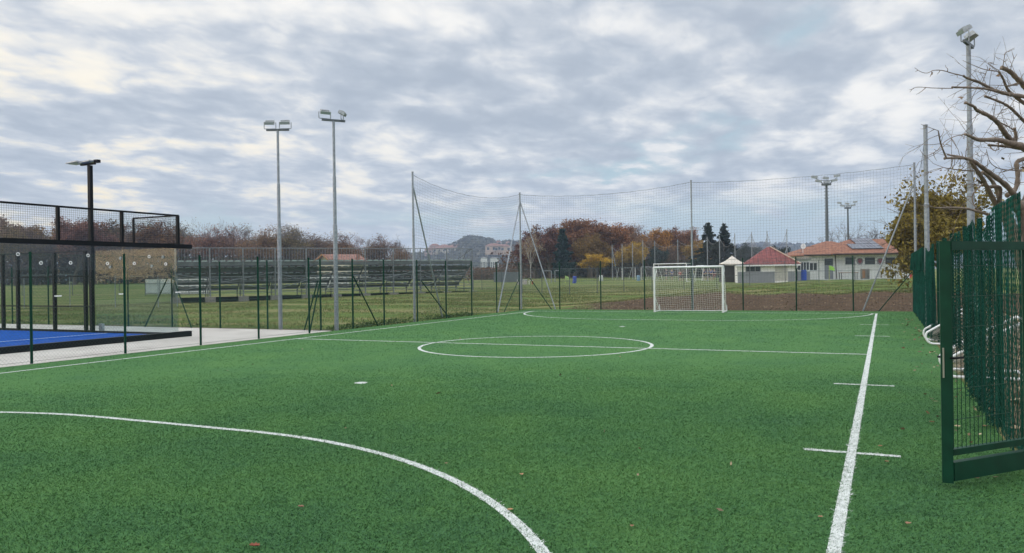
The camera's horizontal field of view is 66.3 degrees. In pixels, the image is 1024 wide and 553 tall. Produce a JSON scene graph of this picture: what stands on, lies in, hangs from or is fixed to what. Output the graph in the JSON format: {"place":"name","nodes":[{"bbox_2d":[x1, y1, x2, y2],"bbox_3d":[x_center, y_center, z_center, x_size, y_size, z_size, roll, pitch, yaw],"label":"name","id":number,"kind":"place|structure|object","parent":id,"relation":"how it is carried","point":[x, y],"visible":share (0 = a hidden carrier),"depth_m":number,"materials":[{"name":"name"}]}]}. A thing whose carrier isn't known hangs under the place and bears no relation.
{"place":"outdoors","nodes":[
{"label":"outdoors","id":0,"kind":"place"},
{"bbox_2d":[412,241,532,275],"bbox_3d":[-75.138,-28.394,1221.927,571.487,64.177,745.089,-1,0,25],"label":"town hill","id":1,"kind":"structure","parent":0,"point":[462,253],"depth_m":929.79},
{"bbox_2d":[391,235,545,269],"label":"hill woods","id":2,"kind":"object","parent":1,"relation":"on","point":[467,240],"visible":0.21,"depth_m":1002.21,"materials":[{"name":"grey plant"}]},
{"bbox_2d":[485,243,501,254],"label":"hill house","id":3,"kind":"structure","parent":1,"relation":"on","point":[490,247],"depth_m":929.96,"materials":[{"name":"paint"}]},
{"bbox_2d":[493,244,511,254],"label":"hill house","id":4,"kind":"structure","parent":1,"relation":"on","point":[505,247],"depth_m":929.96,"materials":[{"name":"paint"}]},
{"bbox_2d":[0,268,1022,449],"bbox_3d":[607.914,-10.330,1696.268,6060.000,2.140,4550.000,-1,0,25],"label":"field ground","id":5,"kind":"structure","parent":0,"point":[790,303],"depth_m":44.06,"materials":[{"name":"green plant"}]},
{"bbox_2d":[0,217,28,261],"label":"autumn tree","id":6,"kind":"object","parent":5,"relation":"on","point":[4,231],"visible":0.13,"depth_m":196.28,"materials":[{"name":"brown plant"}]},
{"bbox_2d":[0,224,51,285],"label":"autumn tree","id":7,"kind":"object","parent":5,"relation":"on","point":[5,248],"visible":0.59,"depth_m":183.50,"materials":[{"name":"brown plant"}]},
{"bbox_2d":[20,227,59,284],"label":"autumn tree","id":8,"kind":"object","parent":5,"relation":"on","point":[46,248],"visible":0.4,"depth_m":191.93,"materials":[{"name":"brown plant"}]},
{"bbox_2d":[19,225,63,283],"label":"autumn tree","id":9,"kind":"object","parent":5,"relation":"on","point":[50,249],"visible":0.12,"depth_m":200.78,"materials":[{"name":"brown plant"}]},
{"bbox_2d":[47,216,119,284],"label":"autumn tree","id":10,"kind":"object","parent":5,"relation":"on","point":[70,235],"visible":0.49,"depth_m":189.82,"materials":[{"name":"brown plant"}]},
{"bbox_2d":[48,216,125,283],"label":"autumn tree","id":11,"kind":"object","parent":5,"relation":"on","point":[117,230],"visible":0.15,"depth_m":199.87,"materials":[{"name":"brown plant"}]},
{"bbox_2d":[23,275,177,307],"bbox_3d":[-27.925,1.091,52.832,11.623,2.250,0.401,-1,0,10],"label":"field fence","id":12,"kind":"object","parent":5,"relation":"on","point":[115,287],"visible":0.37,"depth_m":52.49,"materials":[{"name":"metal"}]},
{"bbox_2d":[88,221,138,283],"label":"autumn tree","id":13,"kind":"object","parent":5,"relation":"on","point":[107,253],"visible":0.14,"depth_m":201.69,"materials":[{"name":"brown plant"}]},
{"bbox_2d":[104,216,161,283],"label":"bare tree","id":14,"kind":"object","parent":5,"relation":"on","point":[128,249],"visible":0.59,"depth_m":186.27,"materials":[{"name":"brown plant"}]},
{"bbox_2d":[118,222,186,278],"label":"autumn tree","id":15,"kind":"object","parent":5,"relation":"on","point":[166,252],"visible":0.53,"depth_m":191.34,"materials":[{"name":"brown plant"}]},
{"bbox_2d":[145,218,172,278],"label":"autumn tree","id":16,"kind":"object","parent":5,"relation":"on","point":[162,267],"visible":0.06,"depth_m":206.89,"materials":[{"name":"brown plant"}]},
{"bbox_2d":[0,259,321,330],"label":"chainlink fence","id":17,"kind":"object","parent":5,"relation":"on","point":[219,300],"visible":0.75,"depth_m":29.54,"materials":[{"name":"green metal"}]},
{"bbox_2d":[0,324,327,367],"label":"concrete pad","id":18,"kind":"object","parent":5,"relation":"on","point":[8,359],"visible":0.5,"depth_m":22.44,"materials":[{"name":"grey concrete"}]},
{"bbox_2d":[65,159,100,332],"bbox_3d":[-14.229,-0.961,26.181,1.221,5.810,0.500,-1,0,25],"label":"floodlight","id":19,"kind":"object","parent":18,"relation":"on","point":[88,163],"visible":0.95,"depth_m":26.23,"materials":[{"name":"black metal"}]},
{"bbox_2d":[0,201,191,353],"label":"padel court","id":20,"kind":"object","parent":18,"relation":"on","point":[40,345],"visible":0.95,"depth_m":23.93,"materials":[{"name":"blue metal"}]},
{"bbox_2d":[145,278,208,295],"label":"dugout","id":21,"kind":"object","parent":5,"relation":"on","point":[153,289],"visible":0.41,"depth_m":84.00,"materials":[{"name":"metal"}]},
{"bbox_2d":[147,219,206,273],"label":"autumn tree","id":22,"kind":"object","parent":5,"relation":"on","point":[183,235],"visible":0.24,"depth_m":195.61,"materials":[{"name":"brown plant"}]},
{"bbox_2d":[177,224,233,275],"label":"autumn tree","id":23,"kind":"object","parent":5,"relation":"on","point":[211,242],"visible":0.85,"depth_m":183.01,"materials":[{"name":"brown plant"}]},
{"bbox_2d":[0,237,444,284],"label":"wood undergrowth","id":24,"kind":"object","parent":5,"relation":"on","point":[70,270],"visible":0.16,"depth_m":211.48,"materials":[{"name":"brown plant"}]},
{"bbox_2d":[206,222,261,280],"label":"autumn tree","id":25,"kind":"object","parent":5,"relation":"on","point":[229,239],"visible":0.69,"depth_m":185.01,"materials":[{"name":"brown plant"}]},
{"bbox_2d":[217,222,257,279],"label":"bare tree","id":26,"kind":"object","parent":5,"relation":"on","point":[245,234],"visible":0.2,"depth_m":208.73,"materials":[{"name":"brown plant"}]},
{"bbox_2d":[240,226,264,256],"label":"autumn tree","id":27,"kind":"object","parent":5,"relation":"on","point":[248,231],"visible":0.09,"depth_m":221.04,"materials":[{"name":"brown plant"}]},
{"bbox_2d":[233,224,291,278],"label":"autumn tree","id":28,"kind":"object","parent":5,"relation":"on","point":[266,234],"visible":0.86,"depth_m":181.24,"materials":[{"name":"brown plant"}]},
{"bbox_2d":[0,252,527,365],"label":"chainlink fence","id":29,"kind":"object","parent":5,"relation":"on","point":[30,299],"visible":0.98,"depth_m":23.05,"materials":[{"name":"green metal"}]},
{"bbox_2d":[264,120,291,329],"bbox_3d":[-8.175,-1.804,27.526,0.972,7.416,0.262,-1,0,0],"label":"floodlight","id":30,"kind":"object","parent":5,"relation":"on","point":[281,122],"visible":0.98,"depth_m":27.48,"materials":[{"name":"metal"}]},
{"bbox_2d":[257,225,316,278],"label":"autumn tree","id":31,"kind":"object","parent":5,"relation":"on","point":[286,242],"visible":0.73,"depth_m":184.80,"materials":[{"name":"brown plant"}]},
{"bbox_2d":[272,224,308,242],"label":"autumn tree","id":32,"kind":"object","parent":5,"relation":"on","point":[287,228],"visible":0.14,"depth_m":225.29,"materials":[{"name":"brown plant"}]},
{"bbox_2d":[285,228,331,271],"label":"autumn tree","id":33,"kind":"object","parent":5,"relation":"on","point":[306,244],"visible":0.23,"depth_m":199.84,"materials":[{"name":"brown plant"}]},
{"bbox_2d":[288,231,330,271],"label":"autumn tree","id":34,"kind":"object","parent":5,"relation":"on","point":[318,251],"visible":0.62,"depth_m":196.31,"materials":[{"name":"brown plant"}]},
{"bbox_2d":[170,248,472,302],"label":"bleachers","id":35,"kind":"object","parent":5,"relation":"on","point":[324,281],"visible":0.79,"depth_m":66.44,"materials":[{"name":"metal"}]},
{"bbox_2d":[318,109,346,330],"bbox_3d":[-6.083,-1.918,26.873,0.994,7.586,0.420,-1,0,-21],"label":"floodlight","id":36,"kind":"object","parent":5,"relation":"on","point":[335,242],"visible":0.98,"depth_m":26.81,"materials":[{"name":"metal"}]},
{"bbox_2d":[315,254,367,281],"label":"house","id":37,"kind":"structure","parent":5,"relation":"on","point":[346,256],"depth_m":149.13,"materials":[{"name":"ceramic"}]},
{"bbox_2d":[326,233,367,256],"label":"autumn tree","id":38,"kind":"object","parent":5,"relation":"on","point":[345,245],"visible":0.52,"depth_m":182.66,"materials":[{"name":"brown plant"}]},
{"bbox_2d":[359,238,383,267],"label":"autumn tree","id":39,"kind":"object","parent":5,"relation":"on","point":[370,253],"visible":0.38,"depth_m":210.25,"materials":[{"name":"brown plant"}]},
{"bbox_2d":[361,233,401,279],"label":"autumn tree","id":40,"kind":"object","parent":5,"relation":"on","point":[383,244],"visible":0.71,"depth_m":207.23,"materials":[{"name":"brown plant"}]},
{"bbox_2d":[385,244,412,278],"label":"autumn tree","id":41,"kind":"object","parent":5,"relation":"on","point":[399,257],"visible":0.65,"depth_m":195.81,"materials":[{"name":"brown plant"}]},
{"bbox_2d":[13,307,800,330],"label":"weeds","id":42,"kind":"object","parent":5,"relation":"on","point":[391,321],"visible":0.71,"depth_m":30.23,"materials":[{"name":"green plant"}]},
{"bbox_2d":[451,264,535,279],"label":"hedge","id":43,"kind":"object","parent":5,"relation":"on","point":[486,271],"visible":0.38,"depth_m":150.53,"materials":[{"name":"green plant"}]},
{"bbox_2d":[494,272,518,281],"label":"storage container","id":44,"kind":"object","parent":5,"relation":"on","point":[509,277],"visible":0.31,"depth_m":125.00,"materials":[{"name":"grey metal"}]},
{"bbox_2d":[0,309,1023,552],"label":"pitch","id":45,"kind":"object","parent":5,"relation":"on","point":[779,359],"visible":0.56,"depth_m":9.28,"materials":[{"name":"green plastic"}]},
{"bbox_2d":[0,411,104,417],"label":"penalty arc","id":46,"kind":"object","parent":45,"relation":"on","point":[56,414],"visible":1,"depth_m":10.50,"materials":[{"name":"white paint"}]},
{"bbox_2d":[100,417,248,430],"bbox_3d":[-4.208,1.814,9.700,2.506,0.016,0.160,-1,0,25],"label":"penalty line","id":47,"kind":"object","parent":45,"relation":"on","point":[171,423],"visible":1,"depth_m":9.63,"materials":[{"name":"white paint"}]},
{"bbox_2d":[4,311,529,372],"bbox_3d":[-6.336,1.825,23.090,0.171,0.018,34.360,-1,0,25],"label":"touchline","id":48,"kind":"object","parent":45,"relation":"on","point":[229,346],"visible":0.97,"depth_m":20.20,"materials":[{"name":"white paint"}]},
{"bbox_2d":[245,430,550,552],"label":"penalty arc","id":49,"kind":"object","parent":45,"relation":"on","point":[535,540],"visible":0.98,"depth_m":6.43,"materials":[{"name":"white paint"}]},
{"bbox_2d":[0,309,1023,552],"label":"turf fibres","id":50,"kind":"object","parent":45,"relation":"on","point":[471,476],"visible":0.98,"depth_m":7.52,"materials":[{"name":"green plastic"}]},
{"bbox_2d":[418,336,653,357],"bbox_3d":[0.585,1.730,19.801,5.905,0.018,5.907,-1,0,25],"label":"circle","id":51,"kind":"object","parent":45,"relation":"on","point":[651,346],"visible":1,"depth_m":18.50,"materials":[{"name":"white paint"}]},
{"bbox_2d":[298,338,844,353],"bbox_3d":[0.590,1.730,19.803,15.284,0.018,0.172,-1,0,25],"label":"halfway line","id":52,"kind":"object","parent":45,"relation":"on","point":[588,346],"visible":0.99,"depth_m":18.87,"materials":[{"name":"white paint"}]},
{"bbox_2d":[411,124,929,330],"bbox_3d":[6.194,-1.499,31.808,18.580,6.380,12.365,-1,0,25],"label":"ball stop net","id":53,"kind":"object","parent":45,"relation":"on","point":[926,240],"visible":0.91,"depth_m":35.53,"materials":[{"name":"fabric"}]},
{"bbox_2d":[345,319,1023,510],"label":"leaf litter","id":54,"kind":"object","parent":45,"relation":"on","point":[720,509],"visible":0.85,"depth_m":9.79,"materials":[{"name":"brown plant"}]},
{"bbox_2d":[653,265,726,312],"bbox_3d":[8.110,0.567,35.694,3.196,2.082,0.982,-1,0,25],"label":"football goal","id":55,"kind":"object","parent":45,"relation":"on","point":[723,310],"visible":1,"depth_m":35.84,"materials":[{"name":"white paint"}]},
{"bbox_2d":[826,313,876,552],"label":"touchline","id":56,"kind":"object","parent":45,"relation":"on","point":[838,529],"visible":1,"depth_m":6.84,"materials":[{"name":"white paint"}]},
{"bbox_2d":[910,192,1023,450],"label":"net fence","id":57,"kind":"object","parent":45,"relation":"on","point":[920,261],"visible":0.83,"depth_m":9.42,"materials":[{"name":"green metal"}]},
{"bbox_2d":[937,241,1023,483],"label":"metal gate","id":58,"kind":"structure","parent":57,"relation":"attached to","point":[974,467],"depth_m":6.45,"materials":[{"name":"metal"}]},
{"bbox_2d":[517,226,545,277],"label":"birch tree","id":59,"kind":"object","parent":5,"relation":"on","point":[530,251],"visible":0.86,"depth_m":149.53,"materials":[{"name":"brown plant"}]},
{"bbox_2d":[512,231,557,277],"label":"autumn tree","id":60,"kind":"object","parent":5,"relation":"on","point":[518,247],"visible":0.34,"depth_m":167.02,"materials":[{"name":"brown plant"}]},
{"bbox_2d":[517,224,579,277],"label":"autumn tree","id":61,"kind":"object","parent":5,"relation":"on","point":[544,240],"visible":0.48,"depth_m":164.70,"materials":[{"name":"brown plant"}]},
{"bbox_2d":[550,228,575,277],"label":"cypress tree","id":62,"kind":"object","parent":5,"relation":"on","point":[563,257],"visible":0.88,"depth_m":151.35,"materials":[{"name":"green plant"}]},
{"bbox_2d":[550,218,606,277],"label":"autumn tree","id":63,"kind":"object","parent":5,"relation":"on","point":[575,258],"visible":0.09,"depth_m":169.12,"materials":[{"name":"brown plant"}]},
{"bbox_2d":[560,218,617,277],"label":"autumn tree","id":64,"kind":"object","parent":5,"relation":"on","point":[585,229],"visible":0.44,"depth_m":166.29,"materials":[{"name":"brown plant"}]},
{"bbox_2d":[571,232,611,277],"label":"autumn tree","id":65,"kind":"object","parent":5,"relation":"on","point":[582,247],"visible":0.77,"depth_m":156.30,"materials":[{"name":"brown plant"}]},
{"bbox_2d":[576,253,613,278],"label":"autumn shrub","id":66,"kind":"object","parent":5,"relation":"on","point":[593,258],"visible":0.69,"depth_m":145.04,"materials":[{"name":"yellow plant"}]},
{"bbox_2d":[491,250,699,277],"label":"wood undergrowth","id":67,"kind":"object","parent":5,"relation":"on","point":[605,273],"visible":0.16,"depth_m":178.03,"materials":[{"name":"brown plant"}]},
{"bbox_2d":[586,221,629,274],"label":"autumn tree","id":68,"kind":"object","parent":5,"relation":"on","point":[617,236],"visible":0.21,"depth_m":169.69,"materials":[{"name":"brown plant"}]},
{"bbox_2d":[610,222,634,276],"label":"autumn tree","id":69,"kind":"object","parent":5,"relation":"on","point":[620,228],"visible":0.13,"depth_m":171.62,"materials":[{"name":"brown plant"}]},
{"bbox_2d":[607,241,647,277],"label":"autumn tree","id":70,"kind":"object","parent":5,"relation":"on","point":[628,254],"visible":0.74,"depth_m":150.87,"materials":[{"name":"brown plant"}]},
{"bbox_2d":[622,228,656,276],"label":"bare tree","id":71,"kind":"object","parent":5,"relation":"on","point":[648,243],"visible":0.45,"depth_m":159.75,"materials":[{"name":"brown plant"}]},
{"bbox_2d":[626,222,652,276],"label":"autumn tree","id":72,"kind":"object","parent":5,"relation":"on","point":[638,238],"visible":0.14,"depth_m":174.50,"materials":[{"name":"brown plant"}]},
{"bbox_2d":[645,246,669,276],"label":"evergreen tree","id":73,"kind":"object","parent":5,"relation":"on","point":[655,261],"visible":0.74,"depth_m":149.14,"materials":[{"name":"green plant"}]},
{"bbox_2d":[638,227,678,276],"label":"autumn tree","id":74,"kind":"object","parent":5,"relation":"on","point":[663,235],"visible":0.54,"depth_m":168.43,"materials":[{"name":"brown plant"}]},
{"bbox_2d":[663,244,685,275],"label":"autumn tree","id":75,"kind":"object","parent":5,"relation":"on","point":[671,254],"visible":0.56,"depth_m":157.48,"materials":[{"name":"brown plant"}]},
{"bbox_2d":[653,263,695,281],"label":"football goal","id":76,"kind":"object","parent":5,"relation":"on","point":[678,268],"visible":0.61,"depth_m":106.73,"materials":[{"name":"white paint"}]},
{"bbox_2d":[664,225,688,274],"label":"autumn tree","id":77,"kind":"object","parent":5,"relation":"on","point":[670,231],"visible":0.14,"depth_m":172.04,"materials":[{"name":"brown plant"}]},
{"bbox_2d":[473,260,890,293],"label":"field fence","id":78,"kind":"object","parent":5,"relation":"on","point":[666,276],"visible":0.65,"depth_m":68.21,"materials":[{"name":"metal"}]},
{"bbox_2d":[669,227,700,270],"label":"autumn tree","id":79,"kind":"object","parent":5,"relation":"on","point":[683,235],"visible":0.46,"depth_m":170.96,"materials":[{"name":"brown plant"}]},
{"bbox_2d":[680,239,710,264],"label":"autumn tree","id":80,"kind":"object","parent":5,"relation":"on","point":[687,250],"visible":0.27,"depth_m":159.85,"materials":[{"name":"brown plant"}]},
{"bbox_2d":[612,229,787,280],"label":"field net","id":81,"kind":"object","parent":5,"relation":"on","point":[752,245],"visible":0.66,"depth_m":106.91,"materials":[{"name":"metal"}]},
{"bbox_2d":[679,222,727,277],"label":"spruce tree","id":82,"kind":"object","parent":5,"relation":"on","point":[714,247],"visible":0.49,"depth_m":137.15,"materials":[{"name":"green plant"}]},
{"bbox_2d":[528,255,912,310],"bbox_3d":[8.936,0.402,37.117,17.982,2.485,0.108,-1,0,25],"label":"chainlink fence","id":83,"kind":"object","parent":5,"relation":"on","point":[795,284],"visible":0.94,"depth_m":36.30,"materials":[{"name":"green metal"}]},
{"bbox_2d":[706,223,744,276],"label":"spruce tree","id":84,"kind":"object","parent":5,"relation":"on","point":[724,236],"visible":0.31,"depth_m":137.43,"materials":[{"name":"green plant"}]},
{"bbox_2d":[719,256,741,281],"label":"gazebo tent","id":85,"kind":"object","parent":5,"relation":"on","point":[729,263],"visible":0.34,"depth_m":96.21,"materials":[{"name":"beige fabric"}]},
{"bbox_2d":[729,242,762,261],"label":"evergreen tree","id":86,"kind":"object","parent":5,"relation":"on","point":[744,252],"visible":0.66,"depth_m":168.53,"materials":[{"name":"green plant"}]},
{"bbox_2d":[567,291,961,310],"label":"bank litter","id":87,"kind":"object","parent":5,"relation":"on","point":[748,302],"visible":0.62,"depth_m":37.92,"materials":[{"name":"brown plant"}]},
{"bbox_2d":[734,246,800,282],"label":"pavilion","id":88,"kind":"structure","parent":5,"relation":"on","point":[772,253],"depth_m":89.38,"materials":[{"name":"white paint"}]},
{"bbox_2d":[775,266,787,280],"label":"roller door","id":89,"kind":"structure","parent":88,"relation":"in","point":[783,268],"depth_m":88.86,"materials":[{"name":"white metal"}]},
{"bbox_2d":[797,258,811,280],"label":"link building","id":90,"kind":"structure","parent":5,"relation":"on","point":[803,266],"depth_m":92.97,"materials":[{"name":"grey paint"}]},
{"bbox_2d":[811,174,839,240],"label":"floodlight mast","id":91,"kind":"object","parent":5,"relation":"on","point":[826,185],"visible":0.8,"depth_m":124.81,"materials":[{"name":"metal"}]},
{"bbox_2d":[817,220,868,242],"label":"bare tree","id":92,"kind":"object","parent":5,"relation":"on","point":[830,234],"visible":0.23,"depth_m":139.78,"materials":[{"name":"brown plant"}]},
{"bbox_2d":[837,201,857,239],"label":"floodlight mast","id":93,"kind":"object","parent":5,"relation":"on","point":[849,207],"visible":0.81,"depth_m":177.79,"materials":[{"name":"metal"}]},
{"bbox_2d":[786,238,909,279],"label":"clubhouse","id":94,"kind":"structure","parent":5,"relation":"on","point":[833,251],"depth_m":94.99,"materials":[{"name":"white paint"}]},
{"bbox_2d":[824,258,832,278],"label":"door","id":95,"kind":"structure","parent":94,"relation":"in","point":[825,260],"depth_m":94.98,"materials":[{"name":"grey paint"}]},
{"bbox_2d":[860,269,869,278],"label":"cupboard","id":96,"kind":"object","parent":5,"relation":"on","point":[862,276],"visible":0.75,"depth_m":92.70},
{"bbox_2d":[847,223,884,238],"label":"bare tree","id":97,"kind":"object","parent":5,"relation":"on","point":[876,236],"visible":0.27,"depth_m":138.75,"materials":[{"name":"plant"}]},
{"bbox_2d":[866,165,1003,291],"bbox_3d":[22.060,-1.924,40.878,10.256,8.033,5.136,-1,0,-27],"label":"broadleaf tree","id":98,"kind":"object","parent":5,"relation":"on","point":[940,226],"visible":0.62,"depth_m":39.86,"materials":[{"name":"green plant"}]},
{"bbox_2d":[923,303,977,344],"bbox_3d":[10.486,1.108,18.701,1.201,0.966,1.240,-1,0,25],"label":"goal","id":99,"kind":"object","parent":5,"relation":"on","point":[928,340],"visible":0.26,"depth_m":18.42,"materials":[{"name":"white paint"}]},
{"bbox_2d":[899,39,1023,272],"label":"bare tree","id":100,"kind":"object","parent":5,"relation":"on","point":[1009,141],"visible":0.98,"depth_m":13.99,"materials":[{"name":"brown plant"}]},
{"bbox_2d":[956,24,978,338],"bbox_3d":[11.079,-2.181,19.028,0.383,7.638,1.094,-1,0,40],"label":"floodlight","id":101,"kind":"object","parent":5,"relation":"on","point":[970,36],"visible":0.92,"depth_m":18.96,"materials":[{"name":"metal"}]},
{"bbox_2d":[938,316,1022,380],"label":"goal","id":102,"kind":"object","parent":5,"relation":"on","point":[958,369],"visible":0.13,"depth_m":12.69,"materials":[{"name":"white paint"}]},
{"bbox_2d":[954,311,1022,446],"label":"leaf litter","id":103,"kind":"object","parent":5,"relation":"on","point":[1004,360],"visible":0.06,"depth_m":14.79,"materials":[{"name":"brown plant"}]},
{"bbox_2d":[0,0,1023,263],"label":"sky","id":104,"kind":"structure","parent":0,"point":[547,100],"materials":[{"name":"grey"}]},
{"bbox_2d":[686,246,1012,268],"bbox_3d":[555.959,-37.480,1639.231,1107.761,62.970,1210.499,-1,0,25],"label":"ridge","id":105,"kind":"structure","parent":0,"point":[934,261],"depth_m":1343.41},
{"bbox_2d":[570,241,1014,262],"bbox_3d":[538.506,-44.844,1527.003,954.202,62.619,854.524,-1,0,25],"label":"hill woods","id":106,"kind":"object","parent":105,"relation":"on","point":[783,245],"visible":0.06,"depth_m":1532.39,"materials":[{"name":"plant"}]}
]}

